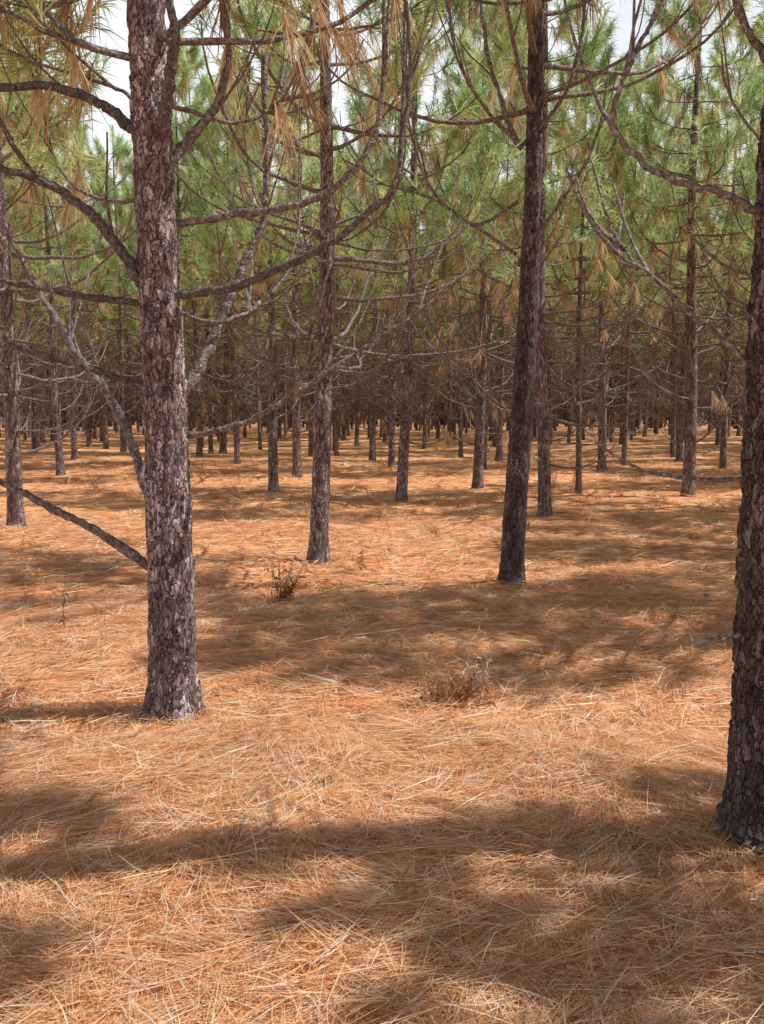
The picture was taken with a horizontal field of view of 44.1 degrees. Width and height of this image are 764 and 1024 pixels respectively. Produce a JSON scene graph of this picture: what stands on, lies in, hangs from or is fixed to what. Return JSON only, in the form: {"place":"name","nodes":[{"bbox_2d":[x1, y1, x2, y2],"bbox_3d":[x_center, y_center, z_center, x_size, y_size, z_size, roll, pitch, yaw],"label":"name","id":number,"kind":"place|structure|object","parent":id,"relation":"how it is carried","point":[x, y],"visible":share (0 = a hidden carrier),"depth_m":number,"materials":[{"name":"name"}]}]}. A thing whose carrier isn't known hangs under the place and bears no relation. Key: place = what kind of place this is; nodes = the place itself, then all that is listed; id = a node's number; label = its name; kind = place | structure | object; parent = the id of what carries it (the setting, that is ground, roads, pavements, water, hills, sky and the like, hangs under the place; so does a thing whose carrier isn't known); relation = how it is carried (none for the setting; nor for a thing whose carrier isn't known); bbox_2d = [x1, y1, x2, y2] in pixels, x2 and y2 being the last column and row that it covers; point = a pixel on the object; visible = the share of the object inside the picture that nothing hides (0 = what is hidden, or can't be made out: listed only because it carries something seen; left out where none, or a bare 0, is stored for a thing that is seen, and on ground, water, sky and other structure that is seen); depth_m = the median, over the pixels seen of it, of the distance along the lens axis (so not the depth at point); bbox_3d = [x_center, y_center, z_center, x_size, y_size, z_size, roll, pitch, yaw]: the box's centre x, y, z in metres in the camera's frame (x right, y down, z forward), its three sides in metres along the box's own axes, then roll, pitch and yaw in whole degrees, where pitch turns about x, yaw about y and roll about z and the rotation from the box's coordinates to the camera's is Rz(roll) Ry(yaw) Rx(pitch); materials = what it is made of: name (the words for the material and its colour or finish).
{"place":"outdoors","nodes":[
{"label":"outdoors","id":0,"kind":"place"},
{"bbox_2d":[0,412,763,1023],"bbox_3d":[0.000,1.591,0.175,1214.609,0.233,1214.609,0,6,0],"label":"ground","id":1,"kind":"structure","parent":0,"point":[652,446],"depth_m":6.38,"materials":[{"name":"plant"}]},
{"bbox_2d":[0,188,68,419],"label":"pine tree","id":2,"kind":"object","parent":1,"relation":"on","point":[31,299],"visible":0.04,"depth_m":38.66,"materials":[{"name":"green plant"}]},
{"bbox_2d":[0,0,70,366],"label":"pine tree","id":3,"kind":"object","parent":1,"relation":"on","point":[3,210],"visible":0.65,"depth_m":7.56,"materials":[{"name":"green plant"}]},
{"bbox_2d":[0,226,83,442],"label":"pine tree","id":4,"kind":"object","parent":1,"relation":"on","point":[42,437],"visible":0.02,"depth_m":44.60,"materials":[{"name":"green plant"}]},
{"bbox_2d":[0,181,88,447],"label":"pine tree","id":5,"kind":"object","parent":1,"relation":"on","point":[34,339],"visible":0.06,"depth_m":35.40,"materials":[{"name":"green plant"}]},
{"bbox_2d":[0,33,96,423],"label":"pine tree","id":6,"kind":"object","parent":1,"relation":"on","point":[22,219],"visible":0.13,"depth_m":24.27,"materials":[{"name":"green plant"}]},
{"bbox_2d":[0,80,99,369],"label":"pine tree","id":7,"kind":"object","parent":1,"relation":"on","point":[14,224],"visible":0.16,"depth_m":14.26,"materials":[{"name":"green plant"}]},
{"bbox_2d":[0,71,101,452],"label":"pine tree","id":8,"kind":"object","parent":1,"relation":"on","point":[33,427],"visible":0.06,"depth_m":32.66,"materials":[{"name":"green plant"}]},
{"bbox_2d":[16,210,88,441],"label":"pine tree","id":9,"kind":"object","parent":1,"relation":"on","point":[50,422],"visible":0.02,"depth_m":42.51,"materials":[{"name":"green plant"}]},
{"bbox_2d":[0,73,116,475],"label":"pine tree","id":10,"kind":"object","parent":1,"relation":"on","point":[32,265],"visible":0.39,"depth_m":22.86,"materials":[{"name":"green plant"}]},
{"bbox_2d":[0,0,139,528],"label":"pine tree","id":11,"kind":"object","parent":1,"relation":"on","point":[13,458],"visible":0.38,"depth_m":11.89,"materials":[{"name":"green plant"}]},
{"bbox_2d":[16,121,127,459],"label":"pine tree","id":12,"kind":"object","parent":1,"relation":"on","point":[74,446],"visible":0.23,"depth_m":28.16,"materials":[{"name":"green plant"}]},
{"bbox_2d":[33,201,134,447],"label":"pine tree","id":13,"kind":"object","parent":1,"relation":"on","point":[88,431],"visible":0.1,"depth_m":38.71,"materials":[{"name":"green plant"}]},
{"bbox_2d":[63,264,131,438],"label":"pine tree","id":14,"kind":"object","parent":1,"relation":"on","point":[94,432],"visible":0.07,"depth_m":48.82,"materials":[{"name":"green plant"}]},
{"bbox_2d":[55,147,141,448],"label":"pine tree","id":15,"kind":"object","parent":1,"relation":"on","point":[105,429],"visible":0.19,"depth_m":36.35,"materials":[{"name":"green plant"}]},
{"bbox_2d":[68,240,136,440],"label":"pine tree","id":16,"kind":"object","parent":1,"relation":"on","point":[100,420],"visible":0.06,"depth_m":46.69,"materials":[{"name":"green plant"}]},
{"bbox_2d":[78,176,142,444],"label":"pine tree","id":17,"kind":"object","parent":1,"relation":"on","point":[129,415],"visible":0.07,"depth_m":40.97,"materials":[{"name":"green plant"}]},
{"bbox_2d":[87,208,141,426],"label":"pine tree","id":18,"kind":"object","parent":1,"relation":"on","point":[123,344],"visible":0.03,"depth_m":47.24,"materials":[{"name":"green plant"}]},
{"bbox_2d":[60,123,183,451],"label":"pine tree","id":19,"kind":"object","parent":1,"relation":"on","point":[121,361],"visible":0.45,"depth_m":33.34,"materials":[{"name":"green plant"}]},
{"bbox_2d":[114,226,202,419],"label":"pine tree","id":20,"kind":"object","parent":1,"relation":"on","point":[134,328],"visible":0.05,"depth_m":36.56,"materials":[{"name":"green plant"}]},
{"bbox_2d":[85,28,252,409],"bbox_3d":[-5.751,-7.229,26.054,4.560,12.116,5.602,-3,7,-27],"label":"pine tree","id":21,"kind":"object","parent":1,"relation":"on","point":[186,62],"visible":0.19,"depth_m":25.60,"materials":[{"name":"green plant"}]},
{"bbox_2d":[127,46,255,456],"bbox_3d":[-6.056,-8.118,29.706,4.078,13.107,4.068,-5,8,-40],"label":"pine tree","id":22,"kind":"object","parent":1,"relation":"on","point":[199,426],"visible":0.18,"depth_m":29.94,"materials":[{"name":"green plant"}]},
{"bbox_2d":[180,200,230,446],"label":"pine tree","id":23,"kind":"object","parent":1,"relation":"on","point":[215,313],"visible":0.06,"depth_m":39.73,"materials":[{"name":"green plant"}]},
{"bbox_2d":[174,122,267,453],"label":"pine tree","id":24,"kind":"object","parent":1,"relation":"on","point":[210,444],"visible":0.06,"depth_m":32.59,"materials":[{"name":"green plant"}]},
{"bbox_2d":[185,254,259,440],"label":"pine tree","id":25,"kind":"object","parent":1,"relation":"on","point":[218,434],"visible":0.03,"depth_m":46.02,"materials":[{"name":"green plant"}]},
{"bbox_2d":[176,73,300,464],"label":"pine tree","id":26,"kind":"object","parent":1,"relation":"on","point":[232,358],"visible":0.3,"depth_m":25.43,"materials":[{"name":"green plant"}]},
{"bbox_2d":[204,171,282,445],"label":"pine tree","id":27,"kind":"object","parent":1,"relation":"on","point":[238,387],"visible":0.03,"depth_m":40.70,"materials":[{"name":"green plant"}]},
{"bbox_2d":[181,74,306,453],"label":"pine tree","id":28,"kind":"object","parent":1,"relation":"on","point":[223,443],"visible":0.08,"depth_m":32.55,"materials":[{"name":"green plant"}]},
{"bbox_2d":[199,269,288,423],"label":"pine tree","id":29,"kind":"object","parent":1,"relation":"on","point":[244,375],"visible":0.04,"depth_m":43.36,"materials":[{"name":"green plant"}]},
{"bbox_2d":[213,301,278,437],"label":"pine tree","id":30,"kind":"object","parent":1,"relation":"on","point":[244,410],"visible":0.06,"depth_m":50.12,"materials":[{"name":"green plant"}]},
{"bbox_2d":[213,225,289,449],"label":"pine tree","id":31,"kind":"object","parent":1,"relation":"on","point":[259,402],"visible":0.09,"depth_m":37.61,"materials":[{"name":"green plant"}]},
{"bbox_2d":[0,0,504,725],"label":"pine tree","id":32,"kind":"object","parent":1,"relation":"on","point":[166,386],"visible":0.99,"depth_m":4.56,"materials":[{"name":"brown plant"}]},
{"bbox_2d":[179,0,366,492],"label":"pine tree","id":33,"kind":"object","parent":1,"relation":"on","point":[310,179],"visible":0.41,"depth_m":17.82,"materials":[{"name":"green plant"}]},
{"bbox_2d":[229,190,317,441],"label":"pine tree","id":34,"kind":"object","parent":1,"relation":"on","point":[285,415],"visible":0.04,"depth_m":44.45,"materials":[{"name":"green plant"}]},
{"bbox_2d":[243,242,315,438],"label":"pine tree","id":35,"kind":"object","parent":1,"relation":"on","point":[279,430],"visible":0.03,"depth_m":47.50,"materials":[{"name":"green plant"}]},
{"bbox_2d":[248,552,311,604],"bbox_3d":[-0.824,0.566,7.807,0.549,0.402,0.638,0,6,0],"label":"dead fern","id":36,"kind":"object","parent":1,"relation":"on","point":[287,590],"visible":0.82,"depth_m":7.76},
{"bbox_2d":[185,0,398,476],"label":"pine tree","id":37,"kind":"object","parent":1,"relation":"on","point":[295,291],"visible":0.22,"depth_m":21.75,"materials":[{"name":"green plant"}]},
{"bbox_2d":[237,101,380,455],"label":"pine tree","id":38,"kind":"object","parent":1,"relation":"on","point":[310,432],"visible":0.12,"depth_m":31.75,"materials":[{"name":"green plant"}]},
{"bbox_2d":[284,212,372,450],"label":"pine tree","id":39,"kind":"object","parent":1,"relation":"on","point":[340,398],"visible":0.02,"depth_m":35.21,"materials":[{"name":"green plant"}]},
{"bbox_2d":[278,145,383,457],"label":"pine tree","id":40,"kind":"object","parent":1,"relation":"on","point":[335,423],"visible":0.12,"depth_m":30.21,"materials":[{"name":"green plant"}]},
{"bbox_2d":[299,270,382,439],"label":"pine tree","id":41,"kind":"object","parent":1,"relation":"on","point":[343,437],"visible":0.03,"depth_m":46.23,"materials":[{"name":"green plant"}]},
{"bbox_2d":[304,147,398,445],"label":"pine tree","id":42,"kind":"object","parent":1,"relation":"on","point":[356,441],"visible":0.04,"depth_m":40.64,"materials":[{"name":"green plant"}]},
{"bbox_2d":[174,0,539,564],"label":"pine tree","id":43,"kind":"object","parent":1,"relation":"on","point":[328,222],"visible":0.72,"depth_m":9.47,"materials":[{"name":"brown plant"}]},
{"bbox_2d":[0,316,744,429],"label":"distant pine forest","id":44,"kind":"object","parent":1,"relation":"on","point":[443,421],"depth_m":79.91,"materials":[{"name":"brown plant"}]},
{"bbox_2d":[338,207,419,441],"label":"pine tree","id":45,"kind":"object","parent":1,"relation":"on","point":[385,439],"visible":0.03,"depth_m":42.68,"materials":[{"name":"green plant"}]},
{"bbox_2d":[0,453,763,1023],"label":"pine straw","id":46,"kind":"object","parent":1,"relation":"on","point":[334,753],"visible":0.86,"depth_m":3.72,"materials":[{"name":"plant"}]},
{"bbox_2d":[453,642,498,706],"bbox_3d":[0.486,0.836,4.948,0.253,0.383,0.238,0,6,0],"label":"dead shrub","id":47,"kind":"object","parent":46,"relation":"on","point":[476,671],"visible":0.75,"depth_m":4.96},
{"bbox_2d":[317,54,449,460],"bbox_3d":[-0.291,-7.047,26.808,4.159,11.584,4.136,4,7,30],"label":"pine tree","id":48,"kind":"object","parent":1,"relation":"on","point":[372,440],"visible":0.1,"depth_m":26.94,"materials":[{"name":"green plant"}]},
{"bbox_2d":[334,169,436,423],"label":"pine tree","id":49,"kind":"object","parent":1,"relation":"on","point":[388,345],"visible":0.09,"depth_m":30.42,"materials":[{"name":"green plant"}]},
{"bbox_2d":[339,173,451,452],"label":"pine tree","id":50,"kind":"object","parent":1,"relation":"on","point":[420,320],"visible":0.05,"depth_m":33.19,"materials":[{"name":"green plant"}]},
{"bbox_2d":[310,0,499,501],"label":"pine tree","id":51,"kind":"object","parent":1,"relation":"on","point":[409,215],"visible":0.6,"depth_m":16.06,"materials":[{"name":"green plant"}]},
{"bbox_2d":[342,69,476,466],"bbox_3d":[0.604,-6.220,24.180,3.716,10.445,3.629,-1,6,-10],"label":"pine tree","id":52,"kind":"object","parent":1,"relation":"on","point":[392,403],"visible":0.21,"depth_m":24.06,"materials":[{"name":"green plant"}]},
{"bbox_2d":[395,170,467,448],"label":"pine tree","id":53,"kind":"object","parent":1,"relation":"on","point":[424,419],"visible":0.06,"depth_m":37.65,"materials":[{"name":"green plant"}]},
{"bbox_2d":[399,239,465,440],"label":"pine tree","id":54,"kind":"object","parent":1,"relation":"on","point":[430,384],"visible":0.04,"depth_m":43.46,"materials":[{"name":"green plant"}]},
{"bbox_2d":[399,248,466,438],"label":"pine tree","id":55,"kind":"object","parent":1,"relation":"on","point":[437,424],"visible":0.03,"depth_m":49.41,"materials":[{"name":"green plant"}]},
{"bbox_2d":[412,190,492,443],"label":"pine tree","id":56,"kind":"object","parent":1,"relation":"on","point":[449,425],"visible":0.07,"depth_m":40.64,"materials":[{"name":"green plant"}]},
{"bbox_2d":[397,128,509,456],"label":"pine tree","id":57,"kind":"object","parent":1,"relation":"on","point":[460,432],"visible":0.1,"depth_m":31.60,"materials":[{"name":"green plant"}]},
{"bbox_2d":[412,664,500,710],"bbox_3d":[0.387,0.945,4.901,0.469,0.239,0.439,0,6,0],"label":"dead fern","id":58,"kind":"object","parent":1,"relation":"on","point":[462,694],"visible":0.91,"depth_m":4.88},
{"bbox_2d":[432,268,490,439],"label":"pine tree","id":59,"kind":"object","parent":1,"relation":"on","point":[454,412],"visible":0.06,"depth_m":47.04,"materials":[{"name":"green plant"}]},
{"bbox_2d":[415,150,536,430],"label":"pine tree","id":60,"kind":"object","parent":1,"relation":"on","point":[475,371],"visible":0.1,"depth_m":33.73,"materials":[{"name":"green plant"}]},
{"bbox_2d":[387,0,572,488],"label":"pine tree","id":61,"kind":"object","parent":1,"relation":"on","point":[478,462],"visible":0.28,"depth_m":18.28,"materials":[{"name":"green plant"}]},
{"bbox_2d":[462,270,516,439],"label":"pine tree","id":62,"kind":"object","parent":1,"relation":"on","point":[490,426],"visible":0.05,"depth_m":46.15,"materials":[{"name":"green plant"}]},
{"bbox_2d":[435,89,568,459],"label":"pine tree","id":63,"kind":"object","parent":1,"relation":"on","point":[499,449],"visible":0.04,"depth_m":27.68,"materials":[{"name":"green plant"}]},
{"bbox_2d":[457,196,546,446],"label":"pine tree","id":64,"kind":"object","parent":1,"relation":"on","point":[495,420],"visible":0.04,"depth_m":38.37,"materials":[{"name":"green plant"}]},
{"bbox_2d":[418,9,589,468],"bbox_3d":[2.871,-6.764,23.516,4.116,11.754,4.814,4,8,34],"label":"pine tree","id":65,"kind":"object","parent":1,"relation":"on","point":[490,319],"visible":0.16,"depth_m":23.59,"materials":[{"name":"green plant"}]},
{"bbox_2d":[469,176,566,409],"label":"pine tree","id":66,"kind":"object","parent":1,"relation":"on","point":[512,330],"visible":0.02,"depth_m":35.28,"materials":[{"name":"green plant"}]},
{"bbox_2d":[312,0,733,584],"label":"pine tree","id":67,"kind":"object","parent":1,"relation":"on","point":[514,519],"visible":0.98,"depth_m":8.24,"materials":[{"name":"brown plant"}]},
{"bbox_2d":[400,0,685,517],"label":"pine tree","id":68,"kind":"object","parent":1,"relation":"on","point":[542,417],"visible":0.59,"depth_m":14.07,"materials":[{"name":"green plant"}]},
{"bbox_2d":[507,234,589,444],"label":"pine tree","id":69,"kind":"object","parent":1,"relation":"on","point":[555,380],"visible":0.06,"depth_m":39.45,"materials":[{"name":"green plant"}]},
{"bbox_2d":[504,119,627,433],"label":"pine tree","id":70,"kind":"object","parent":1,"relation":"on","point":[551,362],"visible":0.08,"depth_m":32.05,"materials":[{"name":"green plant"}]},
{"bbox_2d":[535,216,597,442],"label":"pine tree","id":71,"kind":"object","parent":1,"relation":"on","point":[569,426],"visible":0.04,"depth_m":43.92,"materials":[{"name":"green plant"}]},
{"bbox_2d":[479,16,662,491],"bbox_3d":[3.431,-4.542,17.176,3.328,8.699,3.300,4,7,33],"label":"pine tree","id":72,"kind":"object","parent":1,"relation":"on","point":[601,285],"visible":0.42,"depth_m":16.69,"materials":[{"name":"green plant"}]},
{"bbox_2d":[552,236,615,439],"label":"pine tree","id":73,"kind":"object","parent":1,"relation":"on","point":[583,419],"visible":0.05,"depth_m":47.86,"materials":[{"name":"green plant"}]},
{"bbox_2d":[545,52,667,471],"bbox_3d":[5.304,-5.677,22.194,3.472,9.725,3.492,-6,9,-43],"label":"pine tree","id":74,"kind":"object","parent":1,"relation":"on","point":[602,420],"visible":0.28,"depth_m":22.25,"materials":[{"name":"green plant"}]},
{"bbox_2d":[562,189,656,441],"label":"pine tree","id":75,"kind":"object","parent":1,"relation":"on","point":[611,420],"visible":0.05,"depth_m":44.65,"materials":[{"name":"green plant"}]},
{"bbox_2d":[557,143,669,419],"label":"pine tree","id":76,"kind":"object","parent":1,"relation":"on","point":[616,301],"visible":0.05,"depth_m":35.70,"materials":[{"name":"green plant"}]},
{"bbox_2d":[585,258,646,438],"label":"pine tree","id":77,"kind":"object","parent":1,"relation":"on","point":[608,414],"visible":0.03,"depth_m":50.08,"materials":[{"name":"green plant"}]},
{"bbox_2d":[581,163,662,444],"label":"pine tree","id":78,"kind":"object","parent":1,"relation":"on","point":[621,407],"visible":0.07,"depth_m":41.05,"materials":[{"name":"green plant"}]},
{"bbox_2d":[586,210,661,440],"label":"pine tree","id":79,"kind":"object","parent":1,"relation":"on","point":[632,423],"visible":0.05,"depth_m":47.62,"materials":[{"name":"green plant"}]},
{"bbox_2d":[547,30,719,465],"bbox_3d":[6.888,-7.122,26.353,4.768,11.958,4.903,6,9,42],"label":"pine tree","id":80,"kind":"object","parent":1,"relation":"on","point":[657,124],"visible":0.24,"depth_m":26.03,"materials":[{"name":"green plant"}]},
{"bbox_2d":[619,231,679,436],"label":"pine tree","id":81,"kind":"object","parent":1,"relation":"on","point":[645,418],"visible":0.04,"depth_m":51.52,"materials":[{"name":"brown plant"}]},
{"bbox_2d":[563,0,763,862],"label":"pine tree","id":82,"kind":"object","parent":1,"relation":"on","point":[739,811],"visible":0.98,"depth_m":3.26,"materials":[{"name":"brown plant"}]},
{"bbox_2d":[613,162,723,451],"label":"pine tree","id":83,"kind":"object","parent":1,"relation":"on","point":[666,357],"visible":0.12,"depth_m":33.67,"materials":[{"name":"green plant"}]},
{"bbox_2d":[635,158,726,421],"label":"pine tree","id":84,"kind":"object","parent":1,"relation":"on","point":[681,318],"visible":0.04,"depth_m":38.08,"materials":[{"name":"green plant"}]},
{"bbox_2d":[642,232,719,440],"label":"pine tree","id":85,"kind":"object","parent":1,"relation":"on","point":[680,359],"visible":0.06,"depth_m":40.72,"materials":[{"name":"brown plant"}]},
{"bbox_2d":[599,0,763,496],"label":"pine tree","id":86,"kind":"object","parent":1,"relation":"on","point":[690,427],"visible":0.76,"depth_m":16.56,"materials":[{"name":"green plant"}]},
{"bbox_2d":[619,69,748,456],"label":"pine tree","id":87,"kind":"object","parent":1,"relation":"on","point":[673,437],"visible":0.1,"depth_m":31.07,"materials":[{"name":"green plant"}]},
{"bbox_2d":[622,103,749,461],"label":"pine tree","id":88,"kind":"object","parent":1,"relation":"on","point":[681,419],"visible":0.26,"depth_m":28.80,"materials":[{"name":"green plant"}]},
{"bbox_2d":[655,216,718,439],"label":"pine tree","id":89,"kind":"object","parent":1,"relation":"on","point":[702,413],"visible":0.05,"depth_m":48.12,"materials":[{"name":"brown plant"}]},
{"bbox_2d":[632,10,763,468],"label":"pine tree","id":90,"kind":"object","parent":1,"relation":"on","point":[724,427],"visible":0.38,"depth_m":24.51,"materials":[{"name":"green plant"}]},
{"bbox_2d":[661,233,746,417],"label":"pine tree","id":91,"kind":"object","parent":1,"relation":"on","point":[706,358],"visible":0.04,"depth_m":44.40,"materials":[{"name":"brown plant"}]},
{"bbox_2d":[677,166,751,444],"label":"pine tree","id":92,"kind":"object","parent":1,"relation":"on","point":[718,437],"visible":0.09,"depth_m":41.57,"materials":[{"name":"green plant"}]},
{"bbox_2d":[674,0,763,434],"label":"pine tree","id":93,"kind":"object","parent":1,"relation":"on","point":[701,245],"visible":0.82,"depth_m":6.45,"materials":[{"name":"brown plant"}]},
{"bbox_2d":[697,228,749,423],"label":"pine tree","id":94,"kind":"object","parent":1,"relation":"on","point":[724,360],"visible":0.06,"depth_m":45.80,"materials":[{"name":"brown plant"}]},
{"bbox_2d":[699,235,748,435],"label":"pine tree","id":95,"kind":"object","parent":1,"relation":"on","point":[738,432],"visible":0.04,"depth_m":53.63,"materials":[{"name":"brown plant"}]},
{"bbox_2d":[700,271,748,436],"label":"pine tree","id":96,"kind":"object","parent":1,"relation":"on","point":[730,404],"visible":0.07,"depth_m":50.47,"materials":[{"name":"brown plant"}]},
{"bbox_2d":[699,155,755,410],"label":"pine tree","id":97,"kind":"object","parent":1,"relation":"on","point":[738,291],"visible":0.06,"depth_m":35.99,"materials":[{"name":"green plant"}]},
{"bbox_2d":[697,36,763,416],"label":"pine tree","id":98,"kind":"object","parent":1,"relation":"on","point":[747,215],"visible":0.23,"depth_m":19.09,"materials":[{"name":"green plant"}]},
{"bbox_2d":[705,188,755,420],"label":"pine tree","id":99,"kind":"object","parent":1,"relation":"on","point":[740,328],"visible":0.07,"depth_m":32.37,"materials":[{"name":"green plant"}]},
{"bbox_2d":[703,98,762,400],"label":"pine tree","id":100,"kind":"object","parent":1,"relation":"on","point":[753,190],"visible":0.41,"depth_m":14.97,"materials":[{"name":"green plant"}]},
{"bbox_2d":[1,0,763,307],"label":"sky","id":101,"kind":"structure","parent":0,"point":[119,26],"materials":[{"name":"white"}]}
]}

